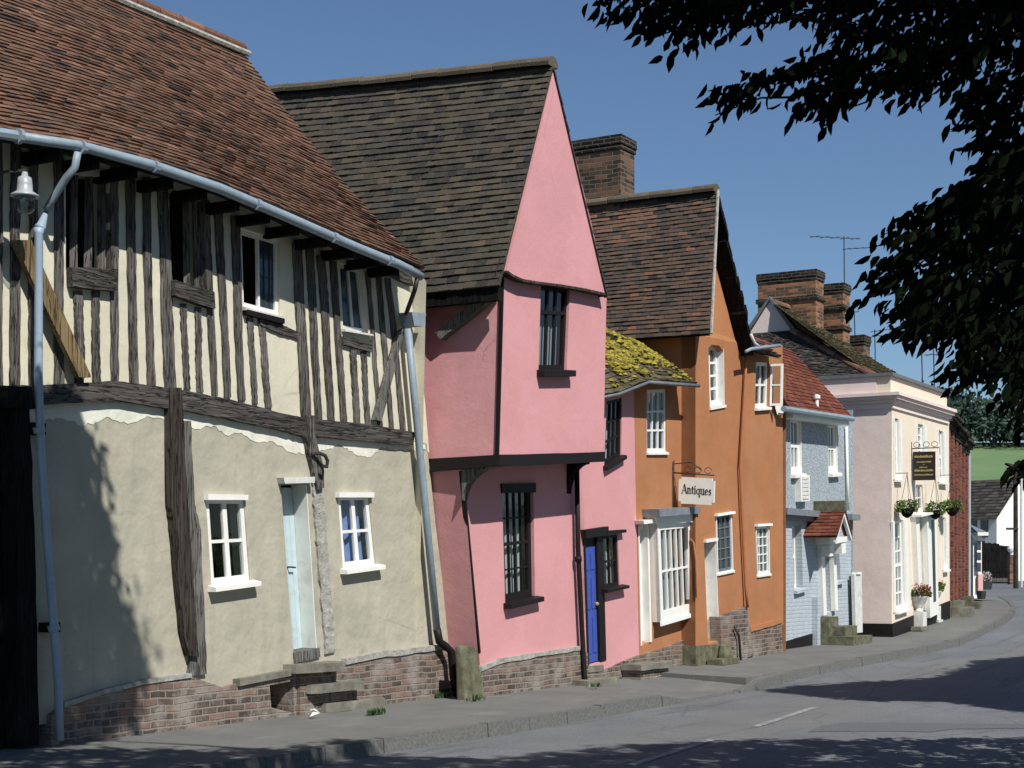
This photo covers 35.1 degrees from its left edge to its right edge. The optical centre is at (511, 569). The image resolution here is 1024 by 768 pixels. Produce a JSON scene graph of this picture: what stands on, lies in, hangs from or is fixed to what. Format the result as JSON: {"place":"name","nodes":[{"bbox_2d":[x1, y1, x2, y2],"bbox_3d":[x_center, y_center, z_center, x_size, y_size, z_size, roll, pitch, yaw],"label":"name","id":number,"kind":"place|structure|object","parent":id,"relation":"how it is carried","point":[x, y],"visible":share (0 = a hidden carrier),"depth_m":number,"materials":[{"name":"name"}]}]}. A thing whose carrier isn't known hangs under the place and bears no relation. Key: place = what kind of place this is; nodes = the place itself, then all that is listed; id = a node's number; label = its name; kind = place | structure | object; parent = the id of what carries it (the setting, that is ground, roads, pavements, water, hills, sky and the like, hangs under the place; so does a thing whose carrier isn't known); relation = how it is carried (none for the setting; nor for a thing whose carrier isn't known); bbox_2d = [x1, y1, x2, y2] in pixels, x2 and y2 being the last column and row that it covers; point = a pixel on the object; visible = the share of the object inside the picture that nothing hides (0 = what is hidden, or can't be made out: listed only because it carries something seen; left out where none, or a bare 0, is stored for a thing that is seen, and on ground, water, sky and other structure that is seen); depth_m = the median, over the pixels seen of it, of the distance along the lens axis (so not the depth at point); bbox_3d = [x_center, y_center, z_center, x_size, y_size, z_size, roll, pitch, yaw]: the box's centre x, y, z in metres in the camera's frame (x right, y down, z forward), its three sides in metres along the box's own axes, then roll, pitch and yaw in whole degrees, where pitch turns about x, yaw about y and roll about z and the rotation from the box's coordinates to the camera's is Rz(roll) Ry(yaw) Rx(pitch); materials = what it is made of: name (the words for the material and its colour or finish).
{"place":"outdoors","nodes":[
{"label":"outdoors","id":0,"kind":"place"},
{"bbox_2d":[0,596,1009,767],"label":"pavement","id":1,"kind":"structure","parent":0,"point":[186,747],"depth_m":17.77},
{"bbox_2d":[0,0,456,749],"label":"timber house","id":2,"kind":"structure","parent":1,"relation":"on","point":[216,502],"depth_m":17.21,"materials":[{"name":"paint"}]},
{"bbox_2d":[0,169,39,213],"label":"wall lamp","id":3,"kind":"object","parent":2,"relation":"attached to","point":[24,193],"visible":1,"depth_m":14.39,"materials":[{"name":"metal"}]},
{"bbox_2d":[206,500,260,591],"bbox_3d":[-3.029,-0.276,17.521,0.175,1.017,0.790,0,0,30],"label":"window","id":4,"kind":"structure","parent":2,"relation":"in","point":[228,582],"depth_m":17.53,"materials":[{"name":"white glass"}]},
{"bbox_2d":[241,229,285,319],"bbox_3d":[-2.789,-3.274,17.994,0.140,0.917,0.709,0,0,30],"label":"window","id":5,"kind":"structure","parent":2,"relation":"in","point":[266,250],"depth_m":18.12,"materials":[{"name":"white paint"}]},
{"bbox_2d":[281,488,301,648],"bbox_3d":[-2.599,-0.003,18.657,0.111,1.903,0.632,0,0,30],"label":"door","id":6,"kind":"structure","parent":2,"relation":"in","point":[287,495],"depth_m":18.78,"materials":[{"name":"blue paint"}]},
{"bbox_2d":[340,264,372,335],"bbox_3d":[-1.901,-3.240,19.510,0.140,0.812,0.606,0,0,30],"label":"window","id":7,"kind":"structure","parent":2,"relation":"in","point":[351,295],"depth_m":19.53,"materials":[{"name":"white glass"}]},
{"bbox_2d":[338,498,385,573],"bbox_3d":[-1.871,-0.433,19.583,0.263,0.965,0.831,0,0,30],"label":"window","id":8,"kind":"structure","parent":2,"relation":"in","point":[353,562],"depth_m":19.59,"materials":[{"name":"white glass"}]},
{"bbox_2d":[310,709,319,715],"bbox_3d":[-2.191,1.582,18.020,0.076,0.090,0.126,0,0,30],"label":"crumpled wrapper","id":9,"kind":"object","parent":1,"relation":"on","point":[314,711],"visible":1,"depth_m":18.02,"materials":[{"name":"white paper"}]},
{"bbox_2d":[283,661,385,714],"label":"stone steps","id":10,"kind":"structure","parent":1,"relation":"on","point":[319,690],"depth_m":18.74,"materials":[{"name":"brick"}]},
{"bbox_2d":[267,56,607,695],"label":"jettied house","id":11,"kind":"structure","parent":1,"relation":"on","point":[464,183],"depth_m":21.52,"materials":[{"name":"pink paint"}]},
{"bbox_2d":[502,493,543,608],"bbox_3d":[0.076,-0.322,22.033,0.308,1.684,0.948,0,0,30],"label":"window","id":12,"kind":"structure","parent":11,"relation":"in","point":[515,596],"depth_m":22.11,"materials":[{"name":"black paint"}]},
{"bbox_2d":[537,286,575,376],"bbox_3d":[0.532,-3.195,21.701,0.298,1.327,0.924,0,0,30],"label":"window","id":13,"kind":"structure","parent":11,"relation":"in","point":[549,295],"depth_m":21.80,"materials":[{"name":"black paint"}]},
{"bbox_2d":[455,645,484,699],"bbox_3d":[-0.533,1.340,20.798,0.192,0.764,0.511,0,0,30],"label":"guard stone","id":14,"kind":"object","parent":1,"relation":"on","point":[469,683],"visible":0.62,"depth_m":20.65,"materials":[{"name":"beige stone"}]},
{"bbox_2d":[366,682,601,715],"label":"weeds","id":15,"kind":"object","parent":1,"relation":"on","point":[375,711],"visible":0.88,"depth_m":20.37,"materials":[{"name":"green plant"}]},
{"bbox_2d":[572,665,618,686],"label":"stone steps","id":16,"kind":"structure","parent":1,"relation":"on","point":[601,680],"depth_m":23.54,"materials":[{"name":"grey stone"}]},
{"bbox_2d":[574,327,700,678],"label":"pink cottage","id":17,"kind":"structure","parent":1,"relation":"on","point":[609,554],"depth_m":24.55,"materials":[{"name":"paint"}]},
{"bbox_2d":[586,546,598,662],"bbox_3d":[1.159,0.505,23.873,0.109,1.739,0.473,0,0,30],"label":"door","id":18,"kind":"structure","parent":17,"relation":"in","point":[590,550],"depth_m":23.90,"materials":[{"name":"blue paint"}]},
{"bbox_2d":[603,398,626,470],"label":"window","id":19,"kind":"structure","parent":17,"relation":"in","point":[612,459],"depth_m":24.52,"materials":[{"name":"black paint"}]},
{"bbox_2d":[602,534,629,592],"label":"window","id":20,"kind":"structure","parent":17,"relation":"in","point":[609,587],"depth_m":24.49,"materials":[{"name":"black paint"}]},
{"bbox_2d":[621,661,671,679],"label":"stone steps","id":21,"kind":"structure","parent":1,"relation":"on","point":[644,670],"depth_m":24.61,"materials":[{"name":"stone"}]},
{"bbox_2d":[572,134,785,666],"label":"orange house","id":22,"kind":"structure","parent":1,"relation":"on","point":[712,581],"depth_m":27.27,"materials":[{"name":"paint"}]},
{"bbox_2d":[640,542,642,640],"bbox_3d":[1.961,0.264,25.426,0.040,1.791,0.357,0,0,30],"label":"door","id":23,"kind":"structure","parent":22,"relation":"in","point":[640,542],"depth_m":25.52,"materials":[{"name":"white wood"}]},
{"bbox_2d":[646,389,668,454],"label":"window","id":24,"kind":"structure","parent":22,"relation":"in","point":[650,451],"depth_m":25.84,"materials":[{"name":"white paint"}]},
{"bbox_2d":[642,507,699,625],"bbox_3d":[2.570,-0.077,25.937,0.307,1.923,1.662,0,0,30],"label":"shop window","id":25,"kind":"structure","parent":22,"relation":"in","point":[661,567],"depth_m":25.85,"materials":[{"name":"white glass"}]},
{"bbox_2d":[673,461,714,507],"bbox_3d":[2.924,-1.369,26.073,0.733,0.802,0.036,0,0,30],"label":"hanging sign","id":26,"kind":"object","parent":22,"relation":"attached to","point":[694,490],"visible":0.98,"depth_m":26.05,"materials":[{"name":"wood"}]},
{"bbox_2d":[708,346,726,409],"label":"window","id":27,"kind":"structure","parent":22,"relation":"in","point":[718,357],"depth_m":27.49,"materials":[{"name":"white paint"}]},
{"bbox_2d":[714,511,735,575],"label":"window","id":28,"kind":"structure","parent":22,"relation":"in","point":[723,521],"depth_m":27.57,"materials":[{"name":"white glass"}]},
{"bbox_2d":[755,523,772,576],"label":"window","id":29,"kind":"structure","parent":22,"relation":"in","point":[762,534],"depth_m":29.08,"materials":[{"name":"beige paint"}]},
{"bbox_2d":[754,362,783,410],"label":"window","id":30,"kind":"structure","parent":22,"relation":"in","point":[760,406],"depth_m":29.19,"materials":[{"name":"white paint"}]},
{"bbox_2d":[661,653,780,684],"bbox_3d":[4.156,1.619,27.162,1.780,0.232,5.599,0,0,30],"label":"pavement step","id":31,"kind":"object","parent":1,"relation":"on","point":[745,671],"visible":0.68,"depth_m":25.59,"materials":[{"name":"grey concrete"}]},
{"bbox_2d":[707,658,739,664],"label":"stone steps","id":32,"kind":"structure","parent":31,"relation":"on","point":[721,661],"depth_m":26.70,"materials":[{"name":"grey stone"}]},
{"bbox_2d":[753,336,860,648],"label":"blue house","id":33,"kind":"structure","parent":1,"relation":"on","point":[821,517],"depth_m":31.77,"materials":[{"name":"brick"}]},
{"bbox_2d":[790,420,806,477],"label":"window","id":34,"kind":"structure","parent":33,"relation":"in","point":[795,426],"depth_m":31.14,"materials":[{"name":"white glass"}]},
{"bbox_2d":[792,526,807,593],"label":"window","id":35,"kind":"structure","parent":33,"relation":"in","point":[800,590],"depth_m":31.42,"materials":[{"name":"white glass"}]},
{"bbox_2d":[828,425,841,476],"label":"window","id":36,"kind":"structure","parent":33,"relation":"in","point":[832,430],"depth_m":32.92,"materials":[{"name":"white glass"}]},
{"bbox_2d":[837,580,844,584],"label":"window","id":37,"kind":"structure","parent":33,"relation":"in","point":[841,581],"depth_m":33.16,"materials":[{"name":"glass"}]},
{"bbox_2d":[710,269,956,636],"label":"peach house","id":38,"kind":"structure","parent":1,"relation":"on","point":[801,315],"depth_m":35.70,"materials":[{"name":"paint"}]},
{"bbox_2d":[810,235,869,282],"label":"tv aerial","id":39,"kind":"object","parent":38,"relation":"attached to","point":[843,238],"visible":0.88,"depth_m":40.37,"materials":[{"name":"metal"}]},
{"bbox_2d":[871,329,891,359],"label":"tv aerial","id":40,"kind":"object","parent":38,"relation":"attached to","point":[874,331],"visible":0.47,"depth_m":41.92,"materials":[{"name":"metal"}]},
{"bbox_2d":[892,417,904,481],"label":"window","id":41,"kind":"structure","parent":38,"relation":"in","point":[897,423],"depth_m":34.94,"materials":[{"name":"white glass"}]},
{"bbox_2d":[891,519,909,613],"bbox_3d":[8.351,-0.082,35.051,0.288,2.060,1.254,0,0,30],"label":"window","id":42,"kind":"structure","parent":38,"relation":"in","point":[901,560],"depth_m":35.22,"materials":[{"name":"white wood"}]},
{"bbox_2d":[895,473,917,517],"bbox_3d":[8.432,-1.595,34.606,0.504,0.968,0.492,0,0,30],"label":"hanging basket","id":43,"kind":"object","parent":38,"relation":"attached to","point":[909,511],"visible":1,"depth_m":34.53,"materials":[{"name":"black plant"}]},
{"bbox_2d":[916,485,921,510],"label":"window","id":44,"kind":"structure","parent":38,"relation":"in","point":[919,486],"depth_m":36.48,"materials":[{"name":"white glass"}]},
{"bbox_2d":[915,423,927,451],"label":"window","id":45,"kind":"structure","parent":38,"relation":"in","point":[920,430],"depth_m":36.52,"materials":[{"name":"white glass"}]},
{"bbox_2d":[911,441,938,479],"bbox_3d":[9.054,-2.396,35.577,0.618,0.853,0.046,0,0,30],"label":"hanging sign","id":46,"kind":"object","parent":38,"relation":"attached to","point":[924,465],"visible":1,"depth_m":35.56,"materials":[{"name":"black wood"}]},
{"bbox_2d":[921,348,934,381],"bbox_3d":[9.815,-4.814,38.296,0.366,0.908,0.243,0,0,30],"label":"tv aerial","id":47,"kind":"object","parent":38,"relation":"attached to","point":[922,367],"visible":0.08,"depth_m":38.35,"materials":[{"name":"metal"}]},
{"bbox_2d":[927,350,937,386],"bbox_3d":[10.103,-4.781,38.823,0.473,0.983,0.503,0,0,30],"label":"tv aerial","id":48,"kind":"object","parent":38,"relation":"attached to","point":[933,354],"visible":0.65,"depth_m":38.82,"materials":[{"name":"metal"}]},
{"bbox_2d":[924,480,945,518],"bbox_3d":[9.518,-1.627,36.458,0.501,0.968,0.506,0,0,30],"label":"hanging basket","id":49,"kind":"object","parent":38,"relation":"attached to","point":[937,514],"visible":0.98,"depth_m":36.38,"materials":[{"name":"black plant"}]},
{"bbox_2d":[936,429,948,484],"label":"window","id":50,"kind":"structure","parent":38,"relation":"in","point":[942,470],"depth_m":37.93,"materials":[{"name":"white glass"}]},
{"bbox_2d":[941,517,950,571],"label":"window","id":51,"kind":"structure","parent":38,"relation":"in","point":[944,521],"depth_m":38.10,"materials":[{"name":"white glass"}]},
{"bbox_2d":[940,475,963,515],"bbox_3d":[10.179,-1.724,37.498,0.478,0.968,0.498,0,0,-26],"label":"hanging basket","id":52,"kind":"object","parent":38,"relation":"attached to","point":[953,510],"visible":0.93,"depth_m":37.41,"materials":[{"name":"black plant"}]},
{"bbox_2d":[820,616,871,645],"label":"stone steps","id":53,"kind":"structure","parent":1,"relation":"on","point":[832,632],"depth_m":31.93,"materials":[{"name":"grey stone"}]},
{"bbox_2d":[851,572,862,632],"bbox_3d":[7.207,0.676,33.861,0.120,1.274,0.554,0,0,30],"label":"gate post","id":54,"kind":"object","parent":1,"relation":"on","point":[856,591],"visible":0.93,"depth_m":33.79,"materials":[{"name":"white paint"}]},
{"bbox_2d":[911,626,929,630],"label":"stone steps","id":55,"kind":"structure","parent":1,"relation":"on","point":[919,628],"depth_m":35.53,"materials":[{"name":"grey stone"}]},
{"bbox_2d":[911,582,932,625],"bbox_3d":[8.997,0.790,35.889,0.635,1.064,0.644,0,0,30],"label":"planter urn","id":56,"kind":"object","parent":1,"relation":"on","point":[919,614],"visible":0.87,"depth_m":35.75,"materials":[{"name":"white stone"}]},
{"bbox_2d":[937,579,945,621],"bbox_3d":[9.753,0.696,37.575,0.599,1.020,0.634,0,0,30],"label":"planter urn","id":57,"kind":"object","parent":1,"relation":"on","point":[941,585],"visible":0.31,"depth_m":37.45,"materials":[{"name":"white stone"}]},
{"bbox_2d":[949,413,975,617],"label":"brick terrace","id":58,"kind":"structure","parent":1,"relation":"on","point":[962,443],"depth_m":41.60,"materials":[{"name":"brick"}]},
{"bbox_2d":[952,600,973,617],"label":"stone steps","id":59,"kind":"structure","parent":1,"relation":"on","point":[960,609],"depth_m":38.56,"materials":[{"name":"grey stone"}]},
{"bbox_2d":[962,596,981,608],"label":"stone steps","id":60,"kind":"structure","parent":1,"relation":"on","point":[970,601],"depth_m":41.20,"materials":[{"name":"grey stone"}]},
{"bbox_2d":[971,525,987,597],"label":"bay house","id":61,"kind":"structure","parent":1,"relation":"on","point":[977,534],"depth_m":45.44,"materials":[{"name":"white paint"}]},
{"bbox_2d":[977,541,980,571],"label":"window","id":62,"kind":"structure","parent":61,"relation":"in","point":[978,542],"depth_m":45.36,"materials":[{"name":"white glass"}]},
{"bbox_2d":[976,591,985,598],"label":"planter tub","id":63,"kind":"object","parent":1,"relation":"on","point":[981,594],"visible":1,"depth_m":44.05,"materials":[{"name":"grey plastic"}]},
{"bbox_2d":[145,0,1023,442],"label":"sky","id":64,"kind":"structure","parent":0,"point":[778,191],"materials":[{"name":"blue"}]},
{"bbox_2d":[298,581,1023,767],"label":"road","id":65,"kind":"structure","parent":0,"point":[979,680],"depth_m":18.10,"materials":[{"name":"grey asphalt"}]},
{"bbox_2d":[180,596,1015,767],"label":"kerb","id":66,"kind":"structure","parent":65,"relation":"on","point":[303,757],"depth_m":18.09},
{"bbox_2d":[625,697,849,764],"bbox_3d":[2.476,1.775,17.809,0.140,0.001,10.751,0,0,24],"label":"road marking","id":67,"kind":"object","parent":65,"relation":"on","point":[703,742],"visible":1,"depth_m":16.58,"materials":[{"name":"paint"}]},
{"bbox_2d":[809,722,1023,731],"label":"tar patch","id":68,"kind":"object","parent":65,"relation":"on","point":[885,726],"visible":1,"depth_m":18.41,"materials":[{"name":"grey asphalt"}]},
{"bbox_2d":[982,571,992,589],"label":"planter tub","id":69,"kind":"object","parent":65,"relation":"on","point":[987,578],"visible":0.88,"depth_m":47.34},
{"bbox_2d":[982,541,1009,582],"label":"board fence","id":70,"kind":"object","parent":65,"relation":"on","point":[994,559],"visible":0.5,"depth_m":74.00,"materials":[{"name":"black wood"}]},
{"bbox_2d":[971,479,1023,580],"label":"cottage","id":71,"kind":"structure","parent":65,"relation":"on","point":[991,508],"depth_m":84.64,"materials":[{"name":"white paint"}]},
{"bbox_2d":[1007,545,1012,584],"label":"brick pier","id":72,"kind":"structure","parent":65,"relation":"on","point":[1010,566],"depth_m":70.04,"materials":[{"name":"brown brick"}]},
{"bbox_2d":[1006,472,1017,587],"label":"telegraph pole","id":73,"kind":"object","parent":65,"relation":"on","point":[1015,538],"visible":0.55,"depth_m":61.93,"materials":[{"name":"brown wood"}]},
{"bbox_2d":[1020,478,1022,586],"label":"lamp post","id":74,"kind":"object","parent":65,"relation":"on","point":[1021,532],"visible":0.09,"depth_m":63.97,"materials":[{"name":"white metal"}]},
{"bbox_2d":[970,443,1023,480],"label":"hill field","id":75,"kind":"structure","parent":0,"point":[988,461],"depth_m":245.86,"materials":[{"name":"green plant"}]},
{"bbox_2d":[921,379,1023,445],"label":"woods","id":76,"kind":"object","parent":75,"relation":"on","point":[979,424],"visible":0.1,"depth_m":273.82,"materials":[{"name":"green plant"}]},
{"bbox_3d":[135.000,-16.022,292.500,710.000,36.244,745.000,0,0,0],"label":"ground","id":77,"kind":"structure","parent":0,"visible":0},
{"bbox_2d":[581,0,1023,495],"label":"roadside tree","id":78,"kind":"object","parent":77,"relation":"on","point":[973,322],"visible":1,"depth_m":7.45,"materials":[{"name":"green plant"}]}
]}

